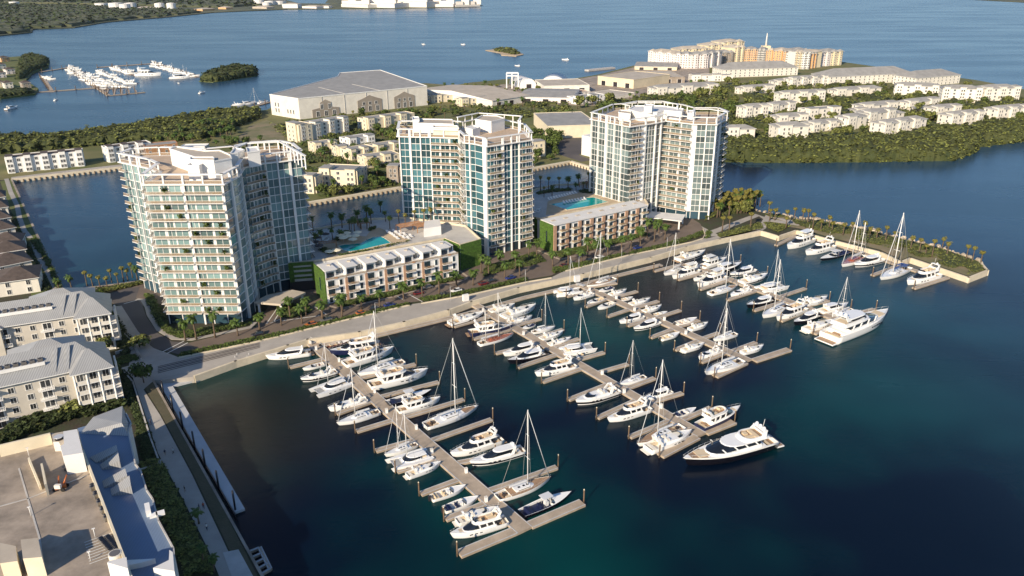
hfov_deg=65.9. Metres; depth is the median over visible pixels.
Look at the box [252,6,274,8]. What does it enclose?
industrial building
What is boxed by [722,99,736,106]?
broadleaf tree
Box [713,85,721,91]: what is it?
broadleaf tree
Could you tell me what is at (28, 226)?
lawn
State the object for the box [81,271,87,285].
palm tree
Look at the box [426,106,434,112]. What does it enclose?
broadleaf tree
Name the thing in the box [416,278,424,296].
palm tree
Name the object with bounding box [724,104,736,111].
broadleaf tree
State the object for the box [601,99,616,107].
broadleaf tree
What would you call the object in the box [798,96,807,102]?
broadleaf tree
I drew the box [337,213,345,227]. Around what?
palm tree
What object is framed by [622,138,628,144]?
window
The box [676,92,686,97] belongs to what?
broadleaf tree
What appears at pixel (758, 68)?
apartment house
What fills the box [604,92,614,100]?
broadleaf tree
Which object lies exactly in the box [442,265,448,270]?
window
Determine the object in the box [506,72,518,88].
boat hoist
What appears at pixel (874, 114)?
house
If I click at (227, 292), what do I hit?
window
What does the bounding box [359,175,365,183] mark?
palm tree
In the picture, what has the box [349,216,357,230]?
palm tree
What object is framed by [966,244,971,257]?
palm tree
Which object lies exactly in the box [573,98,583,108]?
broadleaf tree
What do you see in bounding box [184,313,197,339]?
palm tree
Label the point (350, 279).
window
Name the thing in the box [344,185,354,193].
broadleaf tree
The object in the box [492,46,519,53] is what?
islet bushes
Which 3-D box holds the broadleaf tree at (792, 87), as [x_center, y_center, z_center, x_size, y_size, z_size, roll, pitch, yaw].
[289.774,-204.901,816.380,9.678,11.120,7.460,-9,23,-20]
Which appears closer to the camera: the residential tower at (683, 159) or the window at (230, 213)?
the window at (230, 213)
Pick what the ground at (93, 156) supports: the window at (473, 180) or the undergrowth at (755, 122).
the undergrowth at (755, 122)
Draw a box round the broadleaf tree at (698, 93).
[695,90,702,97]
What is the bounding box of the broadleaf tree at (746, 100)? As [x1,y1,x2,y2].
[744,97,751,102]
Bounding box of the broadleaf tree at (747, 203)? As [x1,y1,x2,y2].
[741,200,753,213]
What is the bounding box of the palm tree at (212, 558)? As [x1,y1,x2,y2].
[208,552,218,571]
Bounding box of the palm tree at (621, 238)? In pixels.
[618,235,626,252]
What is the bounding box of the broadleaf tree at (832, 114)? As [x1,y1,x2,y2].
[826,111,837,117]
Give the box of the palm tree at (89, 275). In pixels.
[87,274,93,286]
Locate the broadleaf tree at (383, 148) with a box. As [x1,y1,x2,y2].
[379,146,387,150]
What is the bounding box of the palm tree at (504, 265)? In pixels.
[499,261,510,277]
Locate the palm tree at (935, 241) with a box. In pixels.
[931,239,937,256]
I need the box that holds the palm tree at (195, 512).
[188,507,203,523]
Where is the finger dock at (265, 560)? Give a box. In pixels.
[250,546,271,574]
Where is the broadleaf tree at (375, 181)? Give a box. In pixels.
[372,178,379,188]
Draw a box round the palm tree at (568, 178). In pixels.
[565,176,570,184]
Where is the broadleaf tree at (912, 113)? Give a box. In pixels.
[908,111,921,115]
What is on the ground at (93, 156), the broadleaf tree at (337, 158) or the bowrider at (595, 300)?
the broadleaf tree at (337, 158)
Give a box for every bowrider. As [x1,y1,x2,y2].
[303,361,327,370]
[428,484,465,502]
[587,296,605,303]
[597,300,615,309]
[620,297,632,300]
[652,311,666,315]
[659,332,679,341]
[673,317,696,324]
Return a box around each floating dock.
[34,84,102,92]
[39,74,53,91]
[41,66,65,71]
[66,67,109,94]
[97,60,155,67]
[106,91,144,95]
[251,99,270,106]
[318,264,662,346]
[774,235,949,289]
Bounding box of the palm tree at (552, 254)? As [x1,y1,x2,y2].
[547,250,557,265]
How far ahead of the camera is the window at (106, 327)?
267.68 m
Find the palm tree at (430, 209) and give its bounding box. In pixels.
[427,207,433,219]
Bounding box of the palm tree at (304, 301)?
[300,296,310,315]
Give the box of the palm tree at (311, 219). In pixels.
[308,216,313,230]
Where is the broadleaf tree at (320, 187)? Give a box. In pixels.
[315,183,328,191]
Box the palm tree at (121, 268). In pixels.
[119,266,124,281]
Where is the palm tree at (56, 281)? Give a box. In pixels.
[51,278,61,287]
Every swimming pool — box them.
[337,236,391,251]
[549,197,607,209]
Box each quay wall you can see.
[152,379,263,575]
[154,230,988,385]
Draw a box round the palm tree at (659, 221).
[653,218,662,233]
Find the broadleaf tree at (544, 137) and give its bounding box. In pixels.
[537,134,547,140]
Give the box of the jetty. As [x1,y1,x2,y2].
[585,67,614,70]
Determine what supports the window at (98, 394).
in the apartment building at (48, 374)
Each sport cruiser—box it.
[265,345,313,359]
[300,365,338,381]
[328,393,367,411]
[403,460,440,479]
[445,310,483,327]
[452,505,495,526]
[470,442,528,465]
[488,302,514,312]
[499,302,535,318]
[503,340,541,355]
[507,314,531,323]
[507,347,549,363]
[539,329,562,340]
[547,336,570,345]
[573,289,594,300]
[576,382,621,404]
[608,288,626,295]
[619,312,645,323]
[628,297,649,305]
[633,317,661,330]
[640,427,691,455]
[641,304,660,312]
[644,386,673,399]
[672,248,705,262]
[679,341,703,353]
[687,321,707,331]
[693,271,707,280]
[698,345,721,359]
[711,260,741,272]
[730,265,758,276]
[730,284,752,296]
[738,271,767,283]
[739,343,763,354]
[747,294,777,307]
[794,309,822,324]
[799,318,831,333]
[800,294,826,306]
[817,302,848,313]
[854,253,885,266]
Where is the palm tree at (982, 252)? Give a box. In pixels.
[979,250,985,262]
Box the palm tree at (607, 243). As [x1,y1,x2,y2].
[602,239,612,255]
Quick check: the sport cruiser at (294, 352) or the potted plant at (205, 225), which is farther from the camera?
the potted plant at (205, 225)
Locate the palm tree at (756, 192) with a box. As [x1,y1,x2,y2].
[754,190,758,208]
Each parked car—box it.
[251,330,264,336]
[304,320,316,324]
[320,315,331,321]
[355,310,366,313]
[368,304,380,310]
[383,302,394,306]
[413,290,424,295]
[422,284,432,289]
[451,287,461,291]
[478,281,488,285]
[486,277,496,282]
[505,275,515,279]
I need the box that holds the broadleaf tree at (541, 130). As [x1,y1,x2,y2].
[536,128,544,134]
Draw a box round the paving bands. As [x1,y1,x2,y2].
[158,342,259,372]
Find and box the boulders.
[753,208,982,262]
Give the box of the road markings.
[124,295,422,352]
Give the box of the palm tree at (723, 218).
[720,216,725,231]
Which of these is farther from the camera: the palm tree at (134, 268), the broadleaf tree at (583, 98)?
the broadleaf tree at (583, 98)
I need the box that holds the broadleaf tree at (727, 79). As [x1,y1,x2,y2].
[723,76,732,82]
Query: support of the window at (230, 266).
in the residential tower at (213, 188)
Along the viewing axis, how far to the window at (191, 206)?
272.30 m
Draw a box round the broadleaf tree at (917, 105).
[914,102,925,109]
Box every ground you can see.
[0,0,482,35]
[0,53,1023,201]
[0,56,49,99]
[0,180,981,575]
[236,120,284,147]
[325,0,432,3]
[984,0,1023,2]
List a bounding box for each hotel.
[648,45,722,68]
[697,33,843,68]
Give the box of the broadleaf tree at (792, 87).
[787,85,796,89]
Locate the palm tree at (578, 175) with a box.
[575,173,581,183]
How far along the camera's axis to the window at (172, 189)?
269.98 m
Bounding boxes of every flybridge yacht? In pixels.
[329,332,384,354]
[341,344,393,367]
[367,365,427,390]
[395,395,439,413]
[450,422,506,456]
[450,502,508,538]
[465,319,512,336]
[534,351,577,376]
[607,395,652,421]
[672,260,700,278]
[694,403,740,430]
[697,267,727,286]
[699,254,726,268]
[776,295,808,320]
[787,226,816,248]
[806,235,836,254]
[907,260,942,284]
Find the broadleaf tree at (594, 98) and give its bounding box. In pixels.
[586,95,600,104]
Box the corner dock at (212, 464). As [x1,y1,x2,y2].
[160,381,244,513]
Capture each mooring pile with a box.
[169,395,173,411]
[179,411,183,429]
[191,431,195,450]
[202,448,205,469]
[215,470,219,491]
[231,490,235,509]
[456,541,457,556]
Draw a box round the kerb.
[328,232,661,308]
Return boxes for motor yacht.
[683,420,783,465]
[814,305,888,345]
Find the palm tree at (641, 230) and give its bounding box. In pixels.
[637,227,645,245]
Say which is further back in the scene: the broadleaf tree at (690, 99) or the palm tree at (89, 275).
the broadleaf tree at (690, 99)
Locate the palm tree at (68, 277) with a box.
[63,274,72,287]
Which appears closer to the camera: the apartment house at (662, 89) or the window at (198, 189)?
the window at (198, 189)
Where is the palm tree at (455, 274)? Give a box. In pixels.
[450,270,460,286]
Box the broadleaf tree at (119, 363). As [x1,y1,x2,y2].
[113,360,122,374]
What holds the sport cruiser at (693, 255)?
on the water
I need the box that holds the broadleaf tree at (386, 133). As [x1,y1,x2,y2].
[383,130,394,136]
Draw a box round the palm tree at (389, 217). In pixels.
[386,215,392,228]
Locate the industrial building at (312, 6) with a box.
[302,5,323,8]
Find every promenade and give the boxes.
[117,306,230,575]
[129,226,765,377]
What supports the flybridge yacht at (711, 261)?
on the water
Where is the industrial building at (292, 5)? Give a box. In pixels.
[282,3,301,7]
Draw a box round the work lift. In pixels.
[52,474,68,491]
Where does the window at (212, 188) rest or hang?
in the residential tower at (213, 188)
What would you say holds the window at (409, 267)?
in the townhouse row at (368, 274)
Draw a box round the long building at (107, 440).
[77,406,178,575]
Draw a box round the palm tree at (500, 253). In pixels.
[494,249,504,266]
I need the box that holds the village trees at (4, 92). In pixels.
[0,87,34,97]
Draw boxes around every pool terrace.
[322,228,406,254]
[546,192,617,214]
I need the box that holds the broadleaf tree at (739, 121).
[732,118,746,123]
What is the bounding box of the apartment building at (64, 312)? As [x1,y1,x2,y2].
[0,287,121,355]
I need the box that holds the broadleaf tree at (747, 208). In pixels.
[741,205,753,212]
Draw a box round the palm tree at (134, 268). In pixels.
[130,265,139,279]
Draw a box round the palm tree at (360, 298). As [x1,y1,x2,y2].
[355,294,365,309]
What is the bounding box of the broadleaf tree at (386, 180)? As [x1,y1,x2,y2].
[382,178,391,183]
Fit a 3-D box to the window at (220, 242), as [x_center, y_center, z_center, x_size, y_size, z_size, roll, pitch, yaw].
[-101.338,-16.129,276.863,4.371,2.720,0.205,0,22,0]
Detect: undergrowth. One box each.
[269,101,569,135]
[290,126,403,196]
[719,80,1023,137]
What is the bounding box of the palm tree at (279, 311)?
[276,307,285,325]
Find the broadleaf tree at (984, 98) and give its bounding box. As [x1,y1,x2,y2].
[980,96,988,100]
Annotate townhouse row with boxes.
[313,241,458,303]
[540,200,647,251]
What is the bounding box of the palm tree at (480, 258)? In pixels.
[478,254,485,273]
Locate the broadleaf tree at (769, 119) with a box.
[762,117,776,122]
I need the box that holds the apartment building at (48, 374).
[0,335,123,428]
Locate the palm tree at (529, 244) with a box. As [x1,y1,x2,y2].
[525,240,532,257]
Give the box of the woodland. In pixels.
[533,91,738,124]
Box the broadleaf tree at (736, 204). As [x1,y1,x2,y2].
[733,201,740,208]
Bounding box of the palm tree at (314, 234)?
[312,232,318,243]
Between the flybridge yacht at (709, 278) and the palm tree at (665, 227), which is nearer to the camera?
the flybridge yacht at (709, 278)
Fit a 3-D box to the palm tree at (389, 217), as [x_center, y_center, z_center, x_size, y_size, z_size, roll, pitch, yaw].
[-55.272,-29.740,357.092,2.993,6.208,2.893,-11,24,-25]
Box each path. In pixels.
[4,178,55,288]
[11,164,121,177]
[112,306,148,357]
[136,298,256,340]
[223,550,252,575]
[701,236,724,241]
[710,214,798,233]
[761,215,798,226]
[771,217,981,275]
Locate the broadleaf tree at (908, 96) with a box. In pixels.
[904,93,914,98]
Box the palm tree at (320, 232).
[317,229,323,240]
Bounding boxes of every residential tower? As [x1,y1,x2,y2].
[116,140,314,323]
[396,112,534,255]
[589,101,728,228]
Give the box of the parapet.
[178,229,704,357]
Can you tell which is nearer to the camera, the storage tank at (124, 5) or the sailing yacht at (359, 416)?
the sailing yacht at (359, 416)
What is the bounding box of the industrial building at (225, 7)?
[218,6,232,8]
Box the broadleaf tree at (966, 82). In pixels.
[963,81,972,84]
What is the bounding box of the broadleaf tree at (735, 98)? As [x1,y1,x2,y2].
[731,95,739,101]
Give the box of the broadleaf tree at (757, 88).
[755,86,762,90]
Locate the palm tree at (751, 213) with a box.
[749,212,753,226]
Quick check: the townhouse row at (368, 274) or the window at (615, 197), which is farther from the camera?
the window at (615, 197)
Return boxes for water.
[0,0,1023,575]
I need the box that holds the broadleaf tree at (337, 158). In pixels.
[331,156,343,161]
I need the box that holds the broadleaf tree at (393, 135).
[388,132,397,139]
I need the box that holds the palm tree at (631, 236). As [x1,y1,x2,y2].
[628,233,635,249]
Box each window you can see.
[0,411,5,418]
[0,421,7,428]
[1,329,8,336]
[4,338,11,345]
[7,387,14,394]
[9,397,17,403]
[12,407,20,413]
[14,327,21,332]
[17,336,23,341]
[24,383,31,390]
[27,393,34,400]
[29,325,35,330]
[29,403,37,409]
[31,334,37,339]
[39,379,52,389]
[42,322,52,330]
[42,390,53,398]
[44,331,54,338]
[44,399,56,408]
[58,320,64,326]
[58,376,65,382]
[60,329,66,334]
[61,386,67,392]
[63,395,70,401]
[75,374,83,381]
[78,385,86,391]
[79,318,86,324]
[80,394,88,400]
[81,328,88,333]
[89,371,96,378]
[90,317,97,322]
[91,382,98,388]
[92,326,99,331]
[93,392,101,397]
[101,315,108,321]
[101,368,109,375]
[103,324,110,329]
[104,379,111,385]
[106,389,113,394]
[146,186,158,192]
[147,195,159,201]
[149,204,160,210]
[151,213,163,219]
[152,222,164,228]
[154,231,165,236]
[155,239,167,245]
[157,248,169,253]
[162,195,168,201]
[165,213,172,219]
[167,222,173,228]
[168,231,175,236]
[169,186,180,192]
[170,195,183,201]
[170,239,176,245]
[171,248,177,253]
[172,204,184,210]
[173,257,180,262]
[174,213,185,219]
[174,265,181,270]
[175,222,188,228]
[177,231,188,236]
[178,239,189,245]
[179,248,192,253]
[181,257,192,262]
[182,265,193,270]
[184,273,196,278]
[185,186,192,192]
[187,195,194,201]
[188,204,195,210]
[190,213,196,219]
[191,222,198,228]
[194,185,205,192]
[194,239,200,245]
[195,195,208,201]
[195,248,202,253]
[197,204,208,210]
[197,257,203,262]
[198,213,209,219]
[198,265,204,270]
[199,222,212,228]
[199,273,206,277]
[201,231,212,236]
[202,239,213,245]
[202,290,208,294]
[204,248,216,253]
[205,256,216,262]
[206,265,217,270]
[208,185,221,192]
[208,273,219,277]
[209,282,220,287]
[210,195,222,201]
[210,290,221,295]
[211,204,222,210]
[212,298,223,303]
[213,213,225,219]
[214,222,225,228]
[215,231,226,236]
[216,239,229,245]
[218,248,229,253]
[219,256,230,262]
[220,265,232,270]
[222,273,233,277]
[223,183,229,192]
[223,282,233,287]
[224,191,231,201]
[224,290,236,295]
[225,199,232,210]
[225,298,236,303]
[227,208,233,218]
[227,306,237,311]
[228,217,234,227]
[229,226,235,236]
[230,234,237,245]
[231,243,238,253]
[233,179,237,186]
[233,251,239,261]
[234,187,238,195]
[234,260,240,270]
[235,195,239,204]
[235,268,241,278]
[236,203,240,213]
[236,276,242,287]
[238,212,242,221]
[238,284,244,294]
[239,221,243,229]
[239,292,245,302]
[240,229,244,238]
[241,238,245,246]
[242,246,246,254]
[243,254,247,263]
[326,272,334,277]
[327,280,334,286]
[328,289,335,294]
[347,268,354,273]
[348,276,354,282]
[348,284,355,290]
[356,289,365,296]
[366,264,373,269]
[368,272,374,278]
[368,280,374,286]
[375,285,385,291]
[386,260,392,265]
[387,268,393,274]
[387,276,393,281]
[405,256,411,261]
[406,265,412,270]
[406,272,412,278]
[423,253,429,257]
[424,261,430,266]
[424,269,430,274]
[441,249,447,254]
[442,257,448,263]
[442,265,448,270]
[471,178,475,183]
[475,145,481,151]
[475,151,481,158]
[475,158,482,165]
[475,165,482,172]
[475,172,482,179]
[476,179,482,185]
[476,185,482,192]
[476,192,482,199]
[476,199,482,205]
[476,205,483,212]
[476,211,483,219]
[476,218,483,225]
[477,225,483,231]
[477,231,483,238]
[487,147,493,152]
[487,154,493,159]
[487,161,492,166]
[487,168,493,173]
[488,175,493,180]
[488,188,494,193]
[488,202,493,207]
[488,215,494,220]
[489,247,495,255]
[495,180,501,185]
[504,144,509,150]
[504,151,509,157]
[504,158,509,164]
[504,164,509,170]
[504,171,509,177]
[505,178,509,184]
[505,184,510,190]
[505,191,510,197]
[505,198,510,203]
[505,204,510,210]
[505,211,510,216]
[505,217,510,223]
[512,143,517,149]
[512,150,517,155]
[512,156,517,162]
[512,163,517,169]
[512,170,517,176]
[512,176,517,182]
[512,183,517,189]
[512,190,517,195]
[513,196,517,202]
[599,122,604,127]
[599,127,604,133]
[606,164,611,169]
[606,169,611,175]
[607,141,612,146]
[607,147,612,152]
[608,123,613,129]
[612,194,617,199]
[613,171,618,177]
[613,177,618,183]
[614,142,619,148]
[614,148,619,154]
[614,154,619,160]
[615,125,620,130]
[615,131,620,136]
[615,137,620,142]
[619,196,625,201]
[620,173,626,179]
[620,179,626,185]
[620,185,626,191]
[620,191,626,196]
[621,156,627,162]
[621,162,627,167]
[621,168,627,173]
[622,132,628,138]
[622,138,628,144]
[622,144,628,150]
[622,150,628,156]
[623,126,629,132]
[628,163,634,167]
[630,127,636,132]
[647,153,652,158]
[647,159,652,164]
[648,136,653,141]
[648,141,653,147]
[649,124,654,129]
[682,124,691,129]
[682,130,690,135]
[695,143,703,147]
[696,131,704,135]
[696,137,704,141]
[697,125,705,129]
[705,143,713,147]
[706,131,714,136]
[706,137,713,142]
[707,125,714,130]
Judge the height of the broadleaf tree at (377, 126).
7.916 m
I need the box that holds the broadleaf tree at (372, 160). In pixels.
[366,157,380,167]
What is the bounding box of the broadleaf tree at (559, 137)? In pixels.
[554,134,562,140]
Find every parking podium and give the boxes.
[288,217,481,290]
[532,183,647,238]
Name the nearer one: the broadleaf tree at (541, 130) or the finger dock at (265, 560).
the finger dock at (265, 560)
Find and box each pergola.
[318,240,336,247]
[395,221,423,233]
[412,222,423,232]
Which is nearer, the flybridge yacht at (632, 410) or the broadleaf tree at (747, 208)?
the flybridge yacht at (632, 410)
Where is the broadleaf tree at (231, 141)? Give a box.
[225,138,235,143]
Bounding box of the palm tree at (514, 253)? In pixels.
[509,250,520,268]
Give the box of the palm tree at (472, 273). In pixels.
[468,269,478,284]
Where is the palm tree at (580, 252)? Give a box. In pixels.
[575,248,585,261]
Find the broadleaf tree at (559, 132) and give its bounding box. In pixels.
[553,130,563,136]
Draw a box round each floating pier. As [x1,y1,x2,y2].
[289,342,585,558]
[454,304,736,458]
[567,282,791,378]
[654,262,876,335]
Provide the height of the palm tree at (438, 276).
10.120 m
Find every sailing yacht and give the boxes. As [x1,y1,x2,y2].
[336,370,380,424]
[358,311,405,375]
[384,404,417,456]
[422,338,477,429]
[477,294,512,346]
[494,410,550,501]
[531,293,554,334]
[586,234,616,286]
[620,342,646,385]
[637,360,686,445]
[664,234,684,275]
[705,308,745,374]
[707,239,736,295]
[713,301,737,340]
[754,253,789,292]
[762,259,788,317]
[835,277,852,315]
[841,210,865,266]
[880,213,912,279]
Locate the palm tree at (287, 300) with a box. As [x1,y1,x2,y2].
[281,296,294,317]
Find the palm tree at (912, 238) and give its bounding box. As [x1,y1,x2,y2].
[910,235,915,248]
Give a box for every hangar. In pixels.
[509,74,535,88]
[544,73,567,78]
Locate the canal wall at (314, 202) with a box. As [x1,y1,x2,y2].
[11,160,588,287]
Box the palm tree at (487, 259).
[483,256,491,274]
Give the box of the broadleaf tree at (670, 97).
[668,95,678,99]
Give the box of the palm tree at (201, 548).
[195,542,207,559]
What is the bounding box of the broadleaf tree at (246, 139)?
[241,136,250,142]
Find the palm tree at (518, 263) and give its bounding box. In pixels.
[514,259,523,275]
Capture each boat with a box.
[4,105,17,109]
[75,67,84,72]
[122,79,138,83]
[134,66,160,75]
[168,74,189,78]
[231,102,245,105]
[242,101,255,104]
[327,339,350,347]
[385,388,430,405]
[441,496,477,513]
[518,491,570,518]
[523,323,535,329]
[599,286,614,292]
[673,407,695,417]
[820,249,851,260]
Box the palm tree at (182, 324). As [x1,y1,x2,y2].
[176,318,189,340]
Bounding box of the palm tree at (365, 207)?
[362,204,369,222]
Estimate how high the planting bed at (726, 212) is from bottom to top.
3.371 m
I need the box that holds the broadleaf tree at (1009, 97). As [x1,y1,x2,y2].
[1002,96,1015,99]
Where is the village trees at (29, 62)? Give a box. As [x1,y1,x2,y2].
[14,52,49,79]
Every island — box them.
[199,71,257,82]
[485,49,523,55]
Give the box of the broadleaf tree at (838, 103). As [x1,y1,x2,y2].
[833,101,841,105]
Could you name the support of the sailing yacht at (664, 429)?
on the water
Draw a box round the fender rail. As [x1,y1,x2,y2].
[157,384,236,518]
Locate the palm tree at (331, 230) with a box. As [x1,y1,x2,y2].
[328,227,333,239]
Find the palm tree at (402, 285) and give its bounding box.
[395,280,407,299]
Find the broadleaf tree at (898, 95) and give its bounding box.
[895,93,901,98]
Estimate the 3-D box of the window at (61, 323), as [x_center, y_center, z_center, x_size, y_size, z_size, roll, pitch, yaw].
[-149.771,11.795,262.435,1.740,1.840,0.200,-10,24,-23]
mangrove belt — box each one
[0,105,261,153]
[724,117,1023,162]
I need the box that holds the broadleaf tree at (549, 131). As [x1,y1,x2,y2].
[545,127,555,135]
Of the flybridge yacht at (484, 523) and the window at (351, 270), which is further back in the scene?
the window at (351, 270)
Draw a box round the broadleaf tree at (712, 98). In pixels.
[708,96,719,102]
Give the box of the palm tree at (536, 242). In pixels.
[533,238,542,254]
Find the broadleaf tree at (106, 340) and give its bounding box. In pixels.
[95,336,111,346]
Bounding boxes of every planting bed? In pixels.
[0,397,127,443]
[11,214,51,291]
[27,237,62,288]
[101,280,143,291]
[111,311,131,353]
[117,353,138,363]
[120,369,141,419]
[131,405,156,461]
[138,458,212,575]
[144,293,181,334]
[176,321,251,337]
[177,336,256,356]
[256,302,410,340]
[276,303,311,317]
[334,276,463,306]
[418,277,527,300]
[483,251,545,276]
[543,232,649,256]
[552,252,625,272]
[629,230,703,254]
[704,205,753,219]
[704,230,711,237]
[717,222,762,236]
[763,222,790,231]
[766,213,985,273]
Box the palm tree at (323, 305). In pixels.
[316,301,328,318]
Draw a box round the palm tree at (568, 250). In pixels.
[562,247,573,263]
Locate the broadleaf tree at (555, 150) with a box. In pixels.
[551,148,559,155]
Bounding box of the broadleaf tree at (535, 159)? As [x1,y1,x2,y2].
[533,156,538,165]
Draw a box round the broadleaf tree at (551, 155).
[546,153,554,160]
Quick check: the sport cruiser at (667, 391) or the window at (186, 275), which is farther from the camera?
the window at (186, 275)
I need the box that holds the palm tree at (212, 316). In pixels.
[205,310,219,337]
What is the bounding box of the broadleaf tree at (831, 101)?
[826,97,834,104]
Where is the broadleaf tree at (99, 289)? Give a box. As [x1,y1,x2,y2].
[95,286,104,292]
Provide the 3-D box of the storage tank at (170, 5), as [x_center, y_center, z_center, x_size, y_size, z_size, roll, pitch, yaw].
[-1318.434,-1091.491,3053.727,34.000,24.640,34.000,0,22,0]
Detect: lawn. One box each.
[0,180,52,295]
[145,382,256,575]
[510,107,577,121]
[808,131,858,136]
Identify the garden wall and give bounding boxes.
[115,345,140,360]
[120,329,141,361]
[123,370,159,461]
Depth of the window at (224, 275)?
281.49 m
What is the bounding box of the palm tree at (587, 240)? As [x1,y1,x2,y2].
[582,237,591,256]
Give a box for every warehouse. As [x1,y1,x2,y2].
[269,70,427,118]
[427,85,529,105]
[522,88,579,102]
[533,111,590,137]
[535,79,589,90]
[579,89,589,93]
[581,134,589,156]
[588,89,634,98]
[598,71,670,88]
[635,62,678,69]
[642,71,684,82]
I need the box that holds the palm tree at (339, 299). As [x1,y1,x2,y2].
[333,293,345,317]
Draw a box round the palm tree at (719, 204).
[716,202,722,216]
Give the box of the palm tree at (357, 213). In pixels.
[353,209,360,218]
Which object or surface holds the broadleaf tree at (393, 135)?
on the ground at (93, 156)
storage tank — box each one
[108,2,122,6]
[119,3,130,7]
[126,2,136,6]
[154,3,164,7]
[166,2,175,8]
[275,1,285,4]
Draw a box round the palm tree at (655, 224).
[652,221,659,241]
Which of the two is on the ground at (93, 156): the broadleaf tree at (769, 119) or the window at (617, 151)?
the broadleaf tree at (769, 119)
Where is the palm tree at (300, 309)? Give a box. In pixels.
[293,303,305,323]
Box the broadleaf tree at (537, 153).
[533,148,543,158]
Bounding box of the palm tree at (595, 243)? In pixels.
[591,239,602,256]
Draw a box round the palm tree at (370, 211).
[367,208,373,223]
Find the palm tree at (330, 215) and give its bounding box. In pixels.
[326,212,335,226]
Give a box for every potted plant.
[159,187,166,193]
[203,222,208,229]
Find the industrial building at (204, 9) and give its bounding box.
[194,8,214,10]
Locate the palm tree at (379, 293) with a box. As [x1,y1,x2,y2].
[373,289,384,306]
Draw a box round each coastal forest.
[0,0,283,7]
[0,3,200,33]
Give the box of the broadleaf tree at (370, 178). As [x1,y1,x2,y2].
[368,174,375,185]
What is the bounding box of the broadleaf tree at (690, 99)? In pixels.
[683,94,696,102]
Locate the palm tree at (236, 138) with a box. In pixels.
[232,136,239,143]
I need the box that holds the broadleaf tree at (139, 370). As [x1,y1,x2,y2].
[127,362,152,382]
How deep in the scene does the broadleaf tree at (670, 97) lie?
755.73 m
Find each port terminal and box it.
[341,0,376,7]
[370,0,408,7]
[397,0,438,6]
[433,0,455,6]
[454,0,480,6]
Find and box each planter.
[318,247,335,253]
[332,230,351,241]
[338,240,408,255]
[536,187,572,194]
[577,188,592,192]
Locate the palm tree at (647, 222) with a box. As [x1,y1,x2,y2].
[645,217,652,237]
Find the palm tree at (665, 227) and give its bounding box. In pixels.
[660,223,670,239]
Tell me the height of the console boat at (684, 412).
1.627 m
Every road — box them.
[110,287,196,353]
[112,218,702,347]
[557,138,589,161]
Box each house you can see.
[0,56,9,61]
[0,62,5,68]
[0,71,6,77]
[0,189,6,199]
[0,199,9,213]
[0,210,11,221]
[0,220,16,232]
[0,232,26,243]
[0,240,26,253]
[0,251,32,269]
[0,264,42,296]
[1,80,13,88]
[3,67,14,73]
[4,147,85,173]
[19,80,30,87]
[101,140,150,162]
[144,140,177,154]
[181,144,208,149]
[285,120,312,142]
[298,115,348,140]
[303,172,322,193]
[307,138,336,153]
[318,163,367,185]
[331,144,347,156]
[339,133,374,145]
[340,144,374,159]
[357,111,414,130]
[357,150,399,167]
[368,140,398,151]
[386,163,400,183]
[424,219,440,236]
[427,93,452,102]
[454,95,484,106]
[531,139,545,156]
[567,93,604,103]
[647,81,718,94]
[688,73,732,81]
[712,60,797,76]
[726,124,755,137]
[735,83,775,93]
[736,103,769,117]
[767,100,796,112]
[768,78,819,85]
[768,121,808,137]
[770,112,809,122]
[774,88,826,102]
[784,74,827,87]
[797,105,841,119]
[801,118,842,132]
[811,66,909,83]
[827,85,882,95]
[834,112,867,128]
[848,106,867,110]
[851,100,899,107]
[857,107,897,125]
[869,115,927,134]
[893,69,960,84]
[893,82,939,94]
[895,110,905,117]
[898,96,940,109]
[909,105,926,111]
[924,103,962,114]
[937,109,985,124]
[938,84,983,102]
[978,84,1022,100]
[984,103,1023,119]
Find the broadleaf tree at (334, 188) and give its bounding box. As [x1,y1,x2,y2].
[327,184,340,195]
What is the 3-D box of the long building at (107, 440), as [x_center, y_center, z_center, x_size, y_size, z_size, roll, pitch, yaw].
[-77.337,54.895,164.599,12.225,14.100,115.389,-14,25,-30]
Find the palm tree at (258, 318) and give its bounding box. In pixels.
[253,312,265,329]
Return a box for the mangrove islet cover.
[199,63,258,81]
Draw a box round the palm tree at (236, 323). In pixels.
[229,317,240,335]
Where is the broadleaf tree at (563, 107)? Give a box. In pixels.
[556,105,572,111]
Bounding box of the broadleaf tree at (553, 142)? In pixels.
[546,138,557,146]
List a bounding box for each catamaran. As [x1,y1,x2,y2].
[309,344,351,397]
[385,413,433,472]
[553,256,582,297]
[559,310,596,355]
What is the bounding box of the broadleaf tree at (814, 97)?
[811,94,819,102]
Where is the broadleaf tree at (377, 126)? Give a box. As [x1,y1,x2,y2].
[371,123,380,129]
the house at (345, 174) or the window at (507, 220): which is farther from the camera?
the house at (345, 174)
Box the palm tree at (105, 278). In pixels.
[102,276,108,286]
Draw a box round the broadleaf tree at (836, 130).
[830,128,842,132]
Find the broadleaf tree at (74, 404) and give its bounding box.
[58,399,84,413]
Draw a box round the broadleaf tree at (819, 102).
[816,100,822,105]
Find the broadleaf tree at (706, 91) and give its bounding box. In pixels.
[701,87,709,94]
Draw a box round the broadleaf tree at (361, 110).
[357,107,365,115]
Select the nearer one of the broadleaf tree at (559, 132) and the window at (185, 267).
the window at (185, 267)
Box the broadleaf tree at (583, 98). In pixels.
[575,95,585,100]
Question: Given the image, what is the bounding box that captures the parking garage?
[0,429,131,575]
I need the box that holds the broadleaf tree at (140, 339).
[126,334,150,346]
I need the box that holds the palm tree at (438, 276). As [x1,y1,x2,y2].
[432,271,442,293]
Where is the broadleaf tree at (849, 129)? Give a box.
[841,124,853,134]
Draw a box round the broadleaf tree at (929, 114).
[925,111,936,118]

